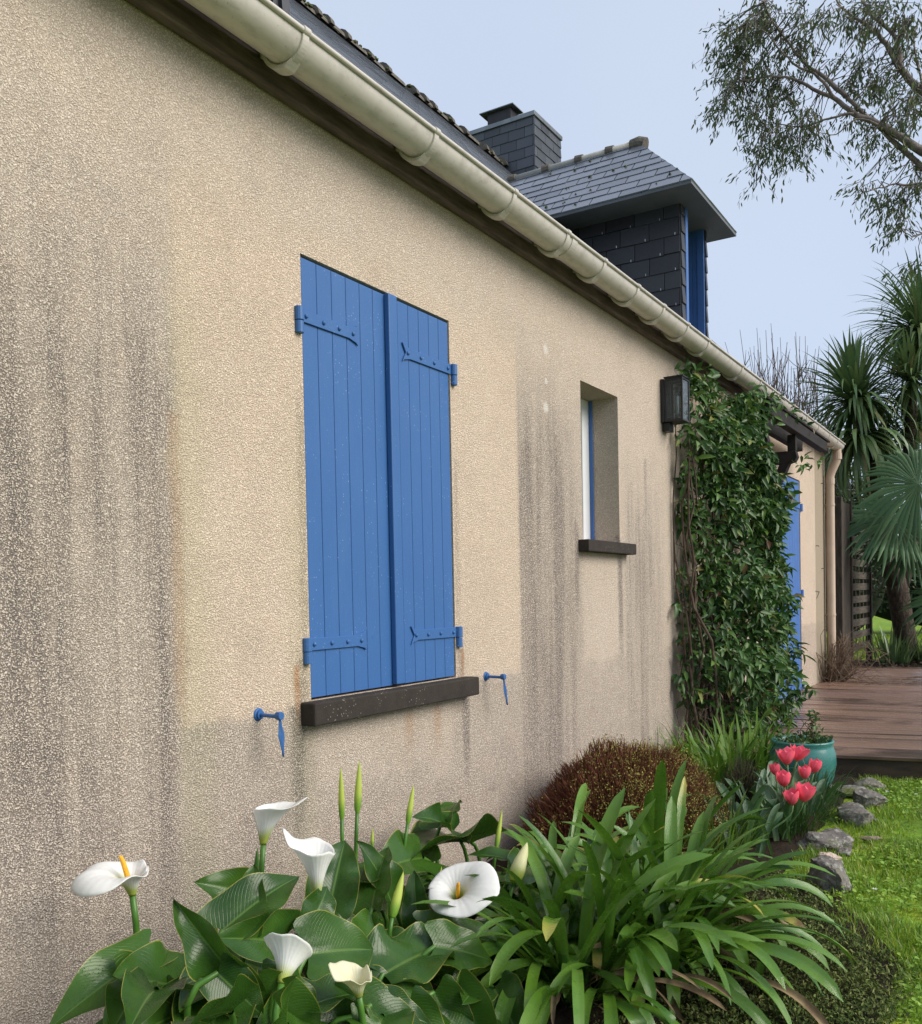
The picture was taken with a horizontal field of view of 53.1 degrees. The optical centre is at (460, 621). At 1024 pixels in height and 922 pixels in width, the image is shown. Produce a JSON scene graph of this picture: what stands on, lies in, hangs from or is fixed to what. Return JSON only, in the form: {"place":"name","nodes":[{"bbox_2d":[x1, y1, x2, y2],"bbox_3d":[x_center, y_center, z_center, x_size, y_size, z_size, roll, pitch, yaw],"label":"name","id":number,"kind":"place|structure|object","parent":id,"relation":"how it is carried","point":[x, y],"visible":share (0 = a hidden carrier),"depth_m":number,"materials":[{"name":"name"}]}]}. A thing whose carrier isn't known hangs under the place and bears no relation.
{"place":"outdoors","nodes":[
{"label":"outdoors","id":0,"kind":"place"},
{"bbox_2d":[306,0,921,516],"label":"sky","id":1,"kind":"structure","parent":0,"point":[602,74],"materials":[{"name":"blue"}]},
{"bbox_2d":[815,398,883,513],"bbox_3d":[6.998,-3.081,18.815,3.260,2.848,2.489,0,2,32],"label":"bush","id":2,"kind":"object","parent":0,"point":[837,493],"visible":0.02,"depth_m":18.24,"materials":[{"name":"green plant"}]},
{"bbox_2d":[783,616,921,1023],"bbox_3d":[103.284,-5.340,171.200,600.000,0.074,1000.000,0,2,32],"label":"ground","id":3,"kind":"structure","parent":0,"point":[885,625],"depth_m":3.94,"materials":[{"name":"green plant"}]},
{"bbox_2d":[0,0,845,1023],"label":"house","id":4,"kind":"structure","parent":3,"relation":"on","point":[336,364],"depth_m":3.03,"materials":[{"name":"paint"}]},
{"bbox_2d":[580,398,594,539],"bbox_3d":[0.609,-0.877,5.290,0.100,0.852,0.526,0,2,32],"label":"window","id":5,"kind":"structure","parent":4,"relation":"in","point":[586,410],"depth_m":5.47,"materials":[{"name":"white plastic"}]},
{"bbox_2d":[660,374,689,432],"bbox_3d":[1.411,-1.420,6.047,0.154,0.345,0.181,0,2,32],"label":"wall lantern","id":6,"kind":"object","parent":4,"relation":"attached to","point":[675,399],"depth_m":5.99,"materials":[{"name":"black metal"}]},
{"bbox_2d":[671,356,824,763],"bbox_3d":[2.398,-0.387,7.168,0.811,2.890,3.066,0,2,32],"label":"climbing shrub","id":7,"kind":"object","parent":4,"relation":"attached to","point":[763,589],"visible":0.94,"depth_m":6.38,"materials":[{"name":"green plant"}]},
{"bbox_2d":[727,396,829,496],"bbox_3d":[2.842,-1.265,8.192,0.382,0.987,2.600,0,2,32],"label":"porch frame","id":8,"kind":"object","parent":4,"relation":"attached to","point":[791,434],"visible":0.38,"depth_m":8.10,"materials":[{"name":"brown wood"}]},
{"bbox_2d":[773,471,804,697],"bbox_3d":[3.206,-0.346,9.113,0.065,2.197,1.437,0,2,32],"label":"door","id":9,"kind":"structure","parent":4,"relation":"in","point":[792,535],"depth_m":9.47,"materials":[{"name":"blue wood"}]},
{"bbox_2d":[302,767,859,1023],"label":"flower bed soil","id":10,"kind":"structure","parent":3,"relation":"on","point":[563,1014],"depth_m":3.96,"materials":[{"name":"brown soil"}]},
{"bbox_2d":[50,760,540,1023],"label":"arum lily","id":11,"kind":"object","parent":10,"relation":"on","point":[368,942],"visible":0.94,"depth_m":2.19,"materials":[{"name":"green plant"}]},
{"bbox_2d":[467,783,690,926],"bbox_3d":[0.400,0.855,3.374,0.910,0.465,0.951,-1,1,-4],"label":"agapanthus","id":12,"kind":"object","parent":10,"relation":"on","point":[582,796],"visible":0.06,"depth_m":3.45,"materials":[{"name":"green plant"}]},
{"bbox_2d":[514,733,735,862],"bbox_3d":[0.753,0.795,4.254,0.924,0.572,1.431,0,2,32],"label":"mound shrub","id":13,"kind":"object","parent":10,"relation":"on","point":[609,775],"visible":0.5,"depth_m":4.11,"materials":[{"name":"brown plant"}]},
{"bbox_2d":[413,788,857,1023],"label":"agapanthus","id":14,"kind":"object","parent":10,"relation":"on","point":[611,899],"visible":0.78,"depth_m":2.58,"materials":[{"name":"green plant"}]},
{"bbox_2d":[540,759,860,1015],"bbox_3d":[0.763,0.776,3.129,0.988,0.622,1.180,-2,2,-15],"label":"agapanthus","id":15,"kind":"object","parent":10,"relation":"on","point":[653,819],"visible":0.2,"depth_m":3.05,"materials":[{"name":"green plant"}]},
{"bbox_2d":[682,788,772,866],"bbox_3d":[1.150,0.910,4.107,0.552,0.278,0.696,0,2,32],"label":"grassy plant","id":16,"kind":"object","parent":10,"relation":"on","point":[733,832],"visible":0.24,"depth_m":4.04,"materials":[{"name":"green plant"}]},
{"bbox_2d":[716,754,759,806],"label":"heather","id":17,"kind":"object","parent":10,"relation":"on","point":[748,782],"visible":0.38,"depth_m":4.97,"materials":[{"name":"green plant"}]},
{"bbox_2d":[650,703,830,794],"bbox_3d":[1.778,0.769,5.716,1.088,0.452,1.581,0,2,32],"label":"grassy plant","id":18,"kind":"object","parent":10,"relation":"on","point":[716,758],"visible":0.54,"depth_m":5.82,"materials":[{"name":"green plant"}]},
{"bbox_2d":[698,746,843,857],"bbox_3d":[1.538,0.819,4.540,0.544,0.424,1.162,0,2,32],"label":"tulip","id":19,"kind":"object","parent":10,"relation":"on","point":[758,800],"depth_m":4.44,"materials":[{"name":"plant"}]},
{"bbox_2d":[743,787,798,846],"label":"tulip","id":20,"kind":"object","parent":10,"relation":"on","point":[791,795],"visible":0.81,"depth_m":4.25,"materials":[{"name":"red plant"}]},
{"bbox_2d":[761,769,790,837],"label":"tulip","id":21,"kind":"object","parent":10,"relation":"on","point":[783,777],"visible":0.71,"depth_m":4.36,"materials":[{"name":"red plant"}]},
{"bbox_2d":[754,744,809,798],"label":"tulip","id":22,"kind":"object","parent":10,"relation":"on","point":[801,752],"visible":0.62,"depth_m":4.57,"materials":[{"name":"red plant"}]},
{"bbox_2d":[759,781,815,840],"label":"tulip","id":23,"kind":"object","parent":10,"relation":"on","point":[807,790],"visible":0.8,"depth_m":4.28,"materials":[{"name":"red plant"}]},
{"bbox_2d":[769,763,821,832],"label":"tulip","id":24,"kind":"object","parent":10,"relation":"on","point":[774,768],"visible":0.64,"depth_m":4.57,"materials":[{"name":"red plant"}]},
{"bbox_2d":[773,758,821,790],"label":"tulip","id":25,"kind":"object","parent":10,"relation":"on","point":[815,765],"visible":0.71,"depth_m":4.63,"materials":[{"name":"red plant"}]},
{"bbox_2d":[788,764,810,825],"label":"tulip","id":26,"kind":"object","parent":10,"relation":"on","point":[802,773],"visible":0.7,"depth_m":4.55,"materials":[{"name":"red plant"}]},
{"bbox_2d":[769,735,836,790],"bbox_3d":[2.044,0.869,5.521,0.380,0.330,0.380,0,2,32],"label":"flower pot","id":27,"kind":"object","parent":10,"relation":"on","point":[825,753],"visible":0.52,"depth_m":5.37,"materials":[{"name":"teal ceramic"}]},
{"bbox_2d":[773,709,832,743],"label":"potted plant","id":28,"kind":"object","parent":27,"relation":"on","point":[812,737],"visible":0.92,"depth_m":5.49,"materials":[{"name":"green plant"}]},
{"bbox_2d":[763,758,854,804],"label":"bulb foliage","id":29,"kind":"object","parent":10,"relation":"on","point":[830,779],"visible":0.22,"depth_m":5.11,"materials":[{"name":"green plant"}]},
{"bbox_2d":[771,773,856,840],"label":"bulb foliage","id":30,"kind":"object","parent":10,"relation":"on","point":[823,810],"visible":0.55,"depth_m":4.56,"materials":[{"name":"green plant"}]},
{"bbox_2d":[806,855,852,896],"bbox_3d":[1.484,1.054,3.722,0.145,0.210,0.278,-1,1,-7],"label":"edging stone","id":31,"kind":"object","parent":10,"relation":"on","point":[840,878],"visible":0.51,"depth_m":3.64,"materials":[{"name":"stone"}]},
{"bbox_2d":[829,784,865,797],"bbox_3d":[2.259,0.993,5.367,0.220,0.064,0.215,-1,2,13],"label":"edging stone","id":32,"kind":"object","parent":10,"relation":"on","point":[851,789],"visible":0.35,"depth_m":5.33,"materials":[{"name":"stone"}]},
{"bbox_2d":[837,802,877,827],"bbox_3d":[2.034,1.024,4.752,0.192,0.154,0.238,0,2,32],"label":"edging stone","id":33,"kind":"object","parent":10,"relation":"on","point":[860,814],"visible":0.63,"depth_m":4.70,"materials":[{"name":"stone"}]},
{"bbox_2d":[593,870,918,1023],"bbox_3d":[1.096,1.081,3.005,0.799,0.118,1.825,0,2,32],"label":"ground cover","id":34,"kind":"object","parent":3,"relation":"on","point":[853,972],"visible":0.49,"depth_m":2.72,"materials":[{"name":"green plant"}]},
{"bbox_2d":[725,328,841,624],"bbox_3d":[6.206,-1.198,17.291,2.423,8.896,2.164,-2,2,-27],"label":"bare tree","id":35,"kind":"object","parent":3,"relation":"on","point":[796,401],"visible":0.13,"depth_m":17.18,"materials":[{"name":"brown plant"}]},
{"bbox_2d":[686,666,921,781],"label":"wooden deck","id":36,"kind":"structure","parent":3,"relation":"on","point":[874,729],"depth_m":7.37,"materials":[{"name":"brown wood"}]},
{"bbox_2d":[816,625,921,684],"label":"dry twigs","id":37,"kind":"object","parent":36,"relation":"on","point":[842,674],"visible":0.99,"depth_m":10.53,"materials":[{"name":"brown plant"}]},
{"bbox_2d":[691,0,921,328],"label":"eucalyptus tree","id":38,"kind":"object","parent":3,"relation":"on","point":[895,53],"visible":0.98,"depth_m":14.56,"materials":[{"name":"green plant"}]},
{"bbox_2d":[796,828,853,851],"bbox_3d":[1.679,1.037,4.280,0.234,0.131,0.171,-2,2,-16],"label":"edging stone","id":39,"kind":"object","parent":3,"relation":"on","point":[835,838],"visible":0.62,"depth_m":4.25,"materials":[{"name":"stone"}]},
{"bbox_2d":[817,852,841,859],"bbox_3d":[1.617,1.039,4.042,0.101,0.052,0.080,0,2,32],"label":"edging stone","id":40,"kind":"object","parent":3,"relation":"on","point":[833,855],"visible":0.43,"depth_m":4.04,"materials":[{"name":"beige stone"}]},
{"bbox_2d":[835,847,851,856],"bbox_3d":[1.713,1.038,4.147,0.081,0.047,0.051,0,2,32],"label":"edging stone","id":41,"kind":"object","parent":3,"relation":"on","point":[843,850],"visible":0.86,"depth_m":4.13,"materials":[{"name":"stone"}]},
{"bbox_2d":[835,497,872,668],"bbox_3d":[5.452,-0.442,12.780,0.103,2.400,2.097,0,2,34],"label":"screen fence","id":42,"kind":"object","parent":3,"relation":"on","point":[845,585],"visible":0.62,"depth_m":12.42,"materials":[{"name":"brown wood"}]},
{"bbox_2d":[799,776,921,1020],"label":"clover","id":43,"kind":"object","parent":3,"relation":"on","point":[911,897],"visible":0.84,"depth_m":3.68,"materials":[{"name":"green plant"}]},
{"bbox_2d":[852,788,886,808],"bbox_3d":[2.248,0.989,5.065,0.169,0.134,0.150,-1,1,2],"label":"edging stone","id":44,"kind":"object","parent":3,"relation":"on","point":[864,796],"visible":0.59,"depth_m":5.03,"materials":[{"name":"stone"}]},
{"bbox_2d":[853,777,885,791],"bbox_3d":[2.431,0.977,5.501,0.188,0.087,0.150,-1,1,11],"label":"edging stone","id":45,"kind":"object","parent":3,"relation":"on","point":[868,782],"visible":0.49,"depth_m":5.46,"materials":[{"name":"stone"}]},
{"bbox_2d":[858,836,882,840],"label":"edging stone","id":46,"kind":"object","parent":3,"relation":"on","point":[864,838],"visible":0.94,"depth_m":4.35,"materials":[{"name":"grey stone"}]},
{"bbox_2d":[826,473,920,631],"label":"bush","id":47,"kind":"object","parent":3,"relation":"on","point":[878,589],"visible":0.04,"depth_m":19.34,"materials":[{"name":"green plant"}]},
{"bbox_2d":[854,660,918,666],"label":"bed soil","id":48,"kind":"structure","parent":3,"relation":"on","point":[890,666],"depth_m":13.01,"materials":[{"name":"brown soil"}]},
{"bbox_2d":[786,247,921,663],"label":"cabbage palm","id":49,"kind":"object","parent":48,"relation":"on","point":[861,411],"visible":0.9,"depth_m":13.19,"materials":[{"name":"green plant"}]},
{"bbox_2d":[845,443,921,642],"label":"fan palm","id":50,"kind":"object","parent":48,"relation":"on","point":[903,528],"visible":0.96,"depth_m":12.04,"materials":[{"name":"green plant"}]},
{"bbox_2d":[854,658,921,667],"bbox_3d":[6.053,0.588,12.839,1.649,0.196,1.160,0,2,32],"label":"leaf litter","id":51,"kind":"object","parent":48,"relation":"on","point":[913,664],"visible":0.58,"depth_m":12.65,"materials":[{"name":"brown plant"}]},
{"bbox_2d":[867,627,921,665],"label":"sword leaf plant","id":52,"kind":"object","parent":48,"relation":"on","point":[892,650],"visible":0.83,"depth_m":12.87,"materials":[{"name":"green plant"}]},
{"bbox_2d":[911,637,921,662],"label":"sword leaf plant","id":53,"kind":"object","parent":48,"relation":"on","point":[919,652],"visible":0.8,"depth_m":13.08,"materials":[{"name":"green plant"}]},
{"bbox_2d":[874,543,921,625],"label":"hedge","id":54,"kind":"object","parent":3,"relation":"on","point":[883,611],"visible":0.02,"depth_m":23.34,"materials":[{"name":"green plant"}]},
{"bbox_2d":[826,632,921,659],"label":"lawn grass","id":55,"kind":"structure","parent":0,"point":[919,636],"depth_m":19.70,"materials":[{"name":"plant"}]}
]}

